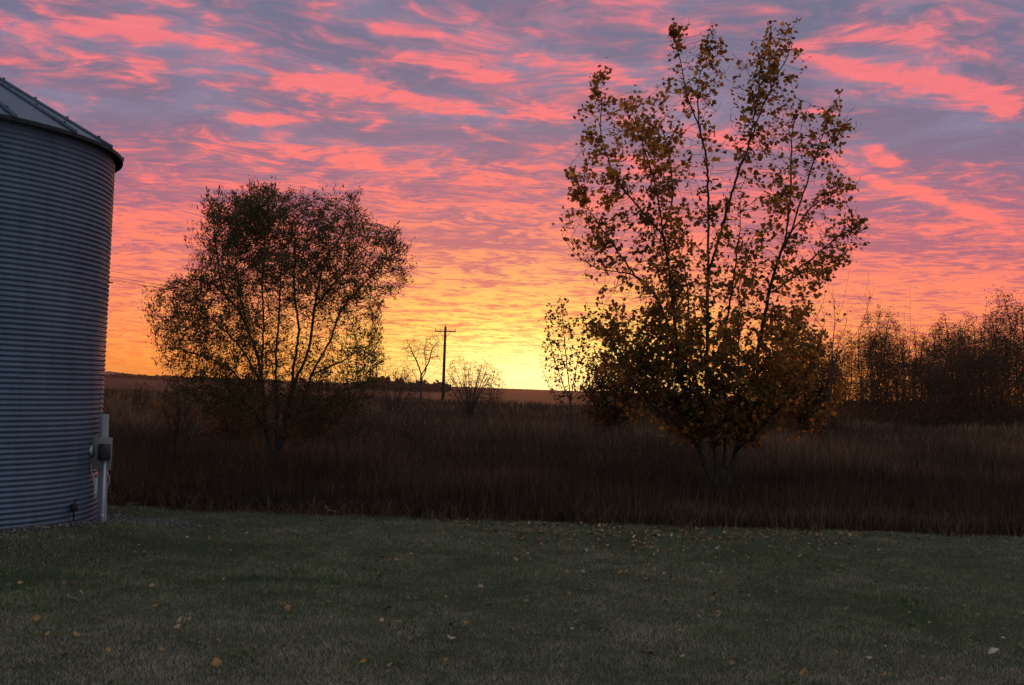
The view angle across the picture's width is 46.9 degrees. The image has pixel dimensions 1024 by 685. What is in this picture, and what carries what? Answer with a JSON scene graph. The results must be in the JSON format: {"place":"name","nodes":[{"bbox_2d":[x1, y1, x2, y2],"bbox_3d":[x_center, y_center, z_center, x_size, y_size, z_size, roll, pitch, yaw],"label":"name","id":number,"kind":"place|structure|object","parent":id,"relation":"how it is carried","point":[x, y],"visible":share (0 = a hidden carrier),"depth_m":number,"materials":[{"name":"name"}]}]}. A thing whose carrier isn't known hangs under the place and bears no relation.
{"place":"outdoors","nodes":[
{"label":"outdoors","id":0,"kind":"place"},
{"bbox_2d":[104,371,146,375],"bbox_3d":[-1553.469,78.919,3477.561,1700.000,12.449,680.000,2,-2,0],"label":"hills","id":1,"kind":"structure","parent":0,"point":[108,372],"depth_m":3371.15,"materials":[{"name":"grey"}]},
{"bbox_2d":[0,377,1023,684],"bbox_3d":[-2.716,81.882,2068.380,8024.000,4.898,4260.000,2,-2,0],"label":"ground","id":2,"kind":"structure","parent":0,"point":[528,395],"depth_m":10.81,"materials":[{"name":"green plant"}]},
{"bbox_2d":[0,77,123,528],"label":"grain bin","id":3,"kind":"object","parent":2,"relation":"on","point":[58,170],"visible":0.92,"depth_m":14.09,"materials":[{"name":"metal"}]},
{"bbox_2d":[89,414,112,521],"bbox_3d":[-5.279,1.760,15.066,0.295,1.683,0.231,2,-2,0],"label":"meter post","id":4,"kind":"object","parent":2,"relation":"on","point":[100,450],"visible":0.98,"depth_m":15.08,"materials":[{"name":"grey metal"}]},
{"bbox_2d":[0,511,237,537],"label":"gravel","id":5,"kind":"structure","parent":2,"relation":"on","point":[117,517],"depth_m":15.45,"materials":[{"name":"grey gravel"}]},
{"bbox_2d":[128,381,155,415],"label":"field shrub","id":6,"kind":"object","parent":2,"relation":"on","point":[143,402],"visible":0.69,"depth_m":45.87,"materials":[{"name":"brown plant"}]},
{"bbox_2d":[146,374,202,444],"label":"shrub","id":7,"kind":"object","parent":2,"relation":"on","point":[178,407],"visible":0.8,"depth_m":29.84,"materials":[{"name":"brown plant"}]},
{"bbox_2d":[212,656,221,667],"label":"fallen leaf","id":8,"kind":"object","parent":2,"relation":"on","point":[216,661],"visible":1,"depth_m":8.10,"materials":[{"name":"brown plant"}]},
{"bbox_2d":[195,374,268,448],"bbox_3d":[-6.465,1.744,27.367,1.770,2.467,1.611,2,-2,0],"label":"shrub","id":9,"kind":"object","parent":2,"relation":"on","point":[228,430],"visible":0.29,"depth_m":27.30,"materials":[{"name":"brown plant"}]},
{"bbox_2d":[137,176,418,471],"bbox_3d":[-4.448,-0.186,22.427,5.224,6.038,3.901,2,-2,0],"label":"willow tree","id":10,"kind":"object","parent":2,"relation":"on","point":[263,221],"visible":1,"depth_m":21.98,"materials":[{"name":"green plant"}]},
{"bbox_2d":[284,605,290,611],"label":"fallen leaf","id":11,"kind":"object","parent":2,"relation":"on","point":[287,607],"visible":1,"depth_m":10.24,"materials":[{"name":"brown plant"}]},
{"bbox_2d":[283,375,346,443],"bbox_3d":[-4.875,1.899,28.972,1.656,2.270,1.606,2,-2,0],"label":"shrub","id":12,"kind":"object","parent":2,"relation":"on","point":[297,397],"visible":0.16,"depth_m":28.82,"materials":[{"name":"brown plant"}]},
{"bbox_2d":[314,379,399,454],"bbox_3d":[-3.390,1.857,25.433,2.068,2.193,1.988,2,-2,0],"label":"bare thicket","id":13,"kind":"object","parent":2,"relation":"on","point":[358,428],"visible":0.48,"depth_m":25.32,"materials":[{"name":"brown plant"}]},
{"bbox_2d":[329,313,385,441],"bbox_3d":[-3.587,1.152,26.971,1.368,3.686,1.330,2,-2,0],"label":"leafy sapling","id":14,"kind":"object","parent":2,"relation":"on","point":[352,383],"visible":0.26,"depth_m":26.94,"materials":[{"name":"brown plant"}]},
{"bbox_2d":[361,358,431,420],"bbox_3d":[-4.924,2.195,49.935,3.153,3.246,2.886,2,-2,0],"label":"bare bush","id":15,"kind":"object","parent":2,"relation":"on","point":[395,388],"visible":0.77,"depth_m":49.80,"materials":[{"name":"brown plant"}]},
{"bbox_2d":[367,390,448,460],"bbox_3d":[-2.346,2.033,26.332,1.889,1.975,2.038,2,-2,0],"label":"bare thicket","id":16,"kind":"object","parent":2,"relation":"on","point":[420,428],"visible":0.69,"depth_m":26.38,"materials":[{"name":"brown plant"}]},
{"bbox_2d":[394,333,447,415],"bbox_3d":[-4.530,1.764,57.858,2.654,4.680,2.063,2,-2,0],"label":"bare tree","id":17,"kind":"object","parent":2,"relation":"on","point":[417,364],"visible":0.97,"depth_m":57.96,"materials":[{"name":"brown plant"}]},
{"bbox_2d":[435,324,455,400],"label":"utility pole","id":18,"kind":"object","parent":2,"relation":"on","point":[444,362],"visible":0.96,"depth_m":137.87,"materials":[{"name":"brown wood"}]},
{"bbox_2d":[112,280,428,327],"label":"power wire","id":19,"kind":"object","parent":18,"relation":"attached to","point":[272,306],"visible":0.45,"depth_m":97.30,"materials":[{"name":"metal"}]},
{"bbox_2d":[112,271,438,323],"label":"power wire","id":20,"kind":"object","parent":18,"relation":"attached to","point":[267,298],"visible":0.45,"depth_m":102.25,"materials":[{"name":"metal"}]},
{"bbox_2d":[112,279,440,328],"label":"power wire","id":21,"kind":"object","parent":18,"relation":"attached to","point":[271,305],"visible":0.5,"depth_m":102.96,"materials":[{"name":"metal"}]},
{"bbox_2d":[110,276,450,328],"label":"power wire","id":22,"kind":"object","parent":18,"relation":"attached to","point":[252,300],"visible":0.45,"depth_m":93.88,"materials":[{"name":"metal"}]},
{"bbox_2d":[435,353,506,419],"bbox_3d":[-2.125,2.385,60.013,3.791,3.636,3.674,2,-2,0],"label":"bare bush","id":23,"kind":"object","parent":2,"relation":"on","point":[469,405],"visible":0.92,"depth_m":59.79,"materials":[{"name":"brown plant"}]},
{"bbox_2d":[480,363,504,418],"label":"bare bush","id":24,"kind":"object","parent":2,"relation":"on","point":[494,407],"visible":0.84,"depth_m":55.87,"materials":[{"name":"brown plant"}]},
{"bbox_2d":[2,504,1023,684],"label":"fallen leaves","id":25,"kind":"object","parent":2,"relation":"on","point":[264,653],"depth_m":14.29,"materials":[{"name":"brown plant"}]},
{"bbox_2d":[104,372,1018,407],"bbox_3d":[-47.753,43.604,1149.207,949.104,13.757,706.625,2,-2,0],"label":"distant woods","id":26,"kind":"object","parent":2,"relation":"on","point":[433,386],"visible":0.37,"depth_m":843.72,"materials":[{"name":"black plant"}]},
{"bbox_2d":[538,298,595,454],"bbox_3d":[1.508,0.986,32.993,1.672,4.649,1.335,2,-2,0],"label":"poplar sapling","id":27,"kind":"object","parent":2,"relation":"on","point":[581,362],"visible":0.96,"depth_m":32.97,"materials":[{"name":"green plant"}]},
{"bbox_2d":[577,340,649,433],"bbox_3d":[3.783,1.858,43.912,2.894,4.042,2.909,2,-2,0],"label":"dark bush","id":28,"kind":"object","parent":2,"relation":"on","point":[604,407],"visible":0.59,"depth_m":43.60,"materials":[{"name":"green plant"}]},
{"bbox_2d":[551,17,870,498],"bbox_3d":[3.515,-1.448,21.152,5.638,8.981,4.150,2,-2,0],"label":"cottonwood tree","id":29,"kind":"object","parent":2,"relation":"on","point":[756,394],"visible":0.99,"depth_m":20.75,"materials":[{"name":"green plant"}]},
{"bbox_2d":[768,324,846,439],"bbox_3d":[10.594,1.511,42.950,3.254,5.243,3.316,1,-3,30],"label":"dark bush","id":30,"kind":"object","parent":2,"relation":"on","point":[804,415],"visible":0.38,"depth_m":42.54,"materials":[{"name":"brown plant"}]},
{"bbox_2d":[611,395,1023,434],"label":"undergrowth","id":31,"kind":"object","parent":2,"relation":"on","point":[872,414],"visible":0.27,"depth_m":75.39,"materials":[{"name":"brown plant"}]},
{"bbox_2d":[817,340,841,405],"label":"belt tree","id":32,"kind":"object","parent":2,"relation":"on","point":[830,371],"visible":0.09,"depth_m":89.88,"materials":[{"name":"brown plant"}]},
{"bbox_2d":[818,343,841,402],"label":"belt tree","id":33,"kind":"object","parent":2,"relation":"on","point":[830,367],"visible":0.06,"depth_m":91.97,"materials":[{"name":"brown plant"}]},
{"bbox_2d":[828,328,854,404],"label":"belt tree","id":34,"kind":"object","parent":2,"relation":"on","point":[837,335],"visible":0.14,"depth_m":95.85,"materials":[{"name":"brown plant"}]},
{"bbox_2d":[810,264,873,460],"bbox_3d":[8.645,0.696,31.015,1.612,5.634,1.165,1,-2,18],"label":"bare sapling","id":35,"kind":"object","parent":2,"relation":"on","point":[829,413],"visible":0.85,"depth_m":30.97,"materials":[{"name":"brown plant"}]},
{"bbox_2d":[829,327,863,410],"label":"belt tree","id":36,"kind":"object","parent":2,"relation":"on","point":[847,359],"visible":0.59,"depth_m":89.84,"materials":[{"name":"brown plant"}]},
{"bbox_2d":[842,321,878,406],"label":"belt tree","id":37,"kind":"object","parent":2,"relation":"on","point":[863,336],"visible":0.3,"depth_m":93.99,"materials":[{"name":"brown plant"}]},
{"bbox_2d":[842,312,892,411],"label":"belt tree","id":38,"kind":"object","parent":2,"relation":"on","point":[861,377],"visible":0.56,"depth_m":87.96,"materials":[{"name":"brown plant"}]},
{"bbox_2d":[852,302,899,415],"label":"belt tree","id":39,"kind":"object","parent":2,"relation":"on","point":[870,370],"visible":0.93,"depth_m":83.92,"materials":[{"name":"brown plant"}]},
{"bbox_2d":[859,321,898,399],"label":"belt tree","id":40,"kind":"object","parent":2,"relation":"on","point":[880,356],"visible":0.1,"depth_m":97.09,"materials":[{"name":"brown plant"}]},
{"bbox_2d":[855,327,907,411],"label":"belt tree","id":41,"kind":"object","parent":2,"relation":"on","point":[881,362],"visible":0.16,"depth_m":91.79,"materials":[{"name":"brown plant"}]},
{"bbox_2d":[856,306,911,412],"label":"belt tree","id":42,"kind":"object","parent":2,"relation":"on","point":[890,347],"visible":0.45,"depth_m":87.97,"materials":[{"name":"brown plant"}]},
{"bbox_2d":[875,318,917,405],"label":"belt tree","id":43,"kind":"object","parent":2,"relation":"on","point":[898,326],"visible":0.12,"depth_m":95.12,"materials":[{"name":"brown plant"}]},
{"bbox_2d":[883,334,926,409],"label":"belt tree","id":44,"kind":"object","parent":2,"relation":"on","point":[889,393],"visible":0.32,"depth_m":85.94,"materials":[{"name":"brown plant"}]},
{"bbox_2d":[903,283,910,414],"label":"bare whip tree","id":45,"kind":"object","parent":2,"relation":"on","point":[909,352],"visible":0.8,"depth_m":80.11,"materials":[{"name":"brown plant"}]},
{"bbox_2d":[883,322,937,418],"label":"belt tree","id":46,"kind":"object","parent":2,"relation":"on","point":[904,376],"visible":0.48,"depth_m":81.96,"materials":[{"name":"brown plant"}]},
{"bbox_2d":[891,332,946,408],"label":"belt tree","id":47,"kind":"object","parent":2,"relation":"on","point":[920,363],"visible":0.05,"depth_m":92.01,"materials":[{"name":"brown plant"}]},
{"bbox_2d":[900,340,939,421],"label":"belt tree","id":48,"kind":"object","parent":2,"relation":"on","point":[914,380],"visible":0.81,"depth_m":78.06,"materials":[{"name":"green plant"}]},
{"bbox_2d":[905,335,941,419],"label":"belt tree","id":49,"kind":"object","parent":2,"relation":"on","point":[926,366],"visible":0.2,"depth_m":83.99,"materials":[{"name":"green plant"}]},
{"bbox_2d":[916,324,948,411],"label":"belt tree","id":50,"kind":"object","parent":2,"relation":"on","point":[933,355],"visible":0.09,"depth_m":90.04,"materials":[{"name":"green plant"}]},
{"bbox_2d":[910,344,959,423],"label":"belt tree","id":51,"kind":"object","parent":2,"relation":"on","point":[934,382],"visible":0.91,"depth_m":76.78,"materials":[{"name":"brown plant"}]},
{"bbox_2d":[919,315,950,377],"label":"belt tree","id":52,"kind":"object","parent":2,"relation":"on","point":[935,336],"visible":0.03,"depth_m":96.07,"materials":[{"name":"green plant"}]},
{"bbox_2d":[918,310,971,423],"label":"belt tree","id":53,"kind":"object","parent":2,"relation":"on","point":[945,340],"visible":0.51,"depth_m":79.90,"materials":[{"name":"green plant"}]},
{"bbox_2d":[931,337,973,424],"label":"belt tree","id":54,"kind":"object","parent":2,"relation":"on","point":[953,368],"visible":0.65,"depth_m":77.88,"materials":[{"name":"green plant"}]},
{"bbox_2d":[934,320,976,401],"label":"belt tree","id":55,"kind":"object","parent":2,"relation":"on","point":[951,350],"visible":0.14,"depth_m":89.94,"materials":[{"name":"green plant"}]},
{"bbox_2d":[930,325,984,414],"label":"belt tree","id":56,"kind":"object","parent":2,"relation":"on","point":[958,359],"visible":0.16,"depth_m":83.86,"materials":[{"name":"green plant"}]},
{"bbox_2d":[941,318,979,391],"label":"belt tree","id":57,"kind":"object","parent":2,"relation":"on","point":[959,337],"visible":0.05,"depth_m":97.19,"materials":[{"name":"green plant"}]},
{"bbox_2d":[938,321,985,404],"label":"belt tree","id":58,"kind":"object","parent":2,"relation":"on","point":[962,345],"depth_m":94.07,"materials":[{"name":"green plant"}]},
{"bbox_2d":[946,312,987,417],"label":"belt tree","id":59,"kind":"object","parent":2,"relation":"on","point":[973,333],"visible":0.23,"depth_m":85.94,"materials":[{"name":"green plant"}]},
{"bbox_2d":[949,341,989,423],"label":"belt tree","id":60,"kind":"object","parent":2,"relation":"on","point":[974,369],"visible":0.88,"depth_m":76.74,"materials":[{"name":"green plant"}]},
{"bbox_2d":[957,328,997,414],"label":"belt tree","id":61,"kind":"object","parent":2,"relation":"on","point":[977,356],"visible":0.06,"depth_m":87.89,"materials":[{"name":"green plant"}]},
{"bbox_2d":[959,337,1003,421],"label":"belt tree","id":62,"kind":"object","parent":2,"relation":"on","point":[989,370],"visible":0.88,"depth_m":76.87,"materials":[{"name":"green plant"}]},
{"bbox_2d":[956,314,1012,423],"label":"belt tree","id":63,"kind":"object","parent":2,"relation":"on","point":[982,338],"visible":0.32,"depth_m":79.85,"materials":[{"name":"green plant"}]},
{"bbox_2d":[970,313,1003,394],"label":"belt tree","id":64,"kind":"object","parent":2,"relation":"on","point":[986,335],"visible":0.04,"depth_m":92.16,"materials":[{"name":"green plant"}]},
{"bbox_2d":[988,647,998,653],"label":"fallen leaf","id":65,"kind":"object","parent":2,"relation":"on","point":[992,650],"visible":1,"depth_m":9.33,"materials":[{"name":"beige plant"}]},
{"bbox_2d":[971,284,1023,422],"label":"belt tree","id":66,"kind":"object","parent":2,"relation":"on","point":[998,380],"visible":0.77,"depth_m":77.89,"materials":[{"name":"brown plant"}]},
{"bbox_2d":[975,306,1022,419],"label":"belt tree","id":67,"kind":"object","parent":2,"relation":"on","point":[999,354],"visible":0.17,"depth_m":83.83,"materials":[{"name":"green plant"}]},
{"bbox_2d":[977,300,1023,421],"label":"belt tree","id":68,"kind":"object","parent":2,"relation":"on","point":[1016,370],"visible":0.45,"depth_m":81.94,"materials":[{"name":"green plant"}]},
{"bbox_2d":[984,311,1020,408],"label":"belt tree","id":69,"kind":"object","parent":2,"relation":"on","point":[1003,353],"visible":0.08,"depth_m":89.79,"materials":[{"name":"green plant"}]},
{"bbox_2d":[996,301,1023,406],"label":"belt tree","id":70,"kind":"object","parent":2,"relation":"on","point":[1019,347],"visible":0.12,"depth_m":90.40,"materials":[{"name":"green plant"}]},
{"bbox_2d":[1000,317,1020,404],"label":"belt tree","id":71,"kind":"object","parent":2,"relation":"on","point":[1016,343],"visible":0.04,"depth_m":91.87,"materials":[{"name":"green plant"}]},
{"bbox_2d":[1004,314,1023,411],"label":"belt tree","id":72,"kind":"object","parent":2,"relation":"on","point":[1019,359],"visible":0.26,"depth_m":84.21,"materials":[{"name":"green plant"}]},
{"bbox_2d":[0,0,1023,405],"label":"sky","id":73,"kind":"structure","parent":0,"point":[454,120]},
{"bbox_2d":[102,385,1023,540],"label":"tall grass","id":74,"kind":"structure","parent":0,"point":[517,463],"depth_m":22.16,"materials":[{"name":"brown plant"}]}
]}

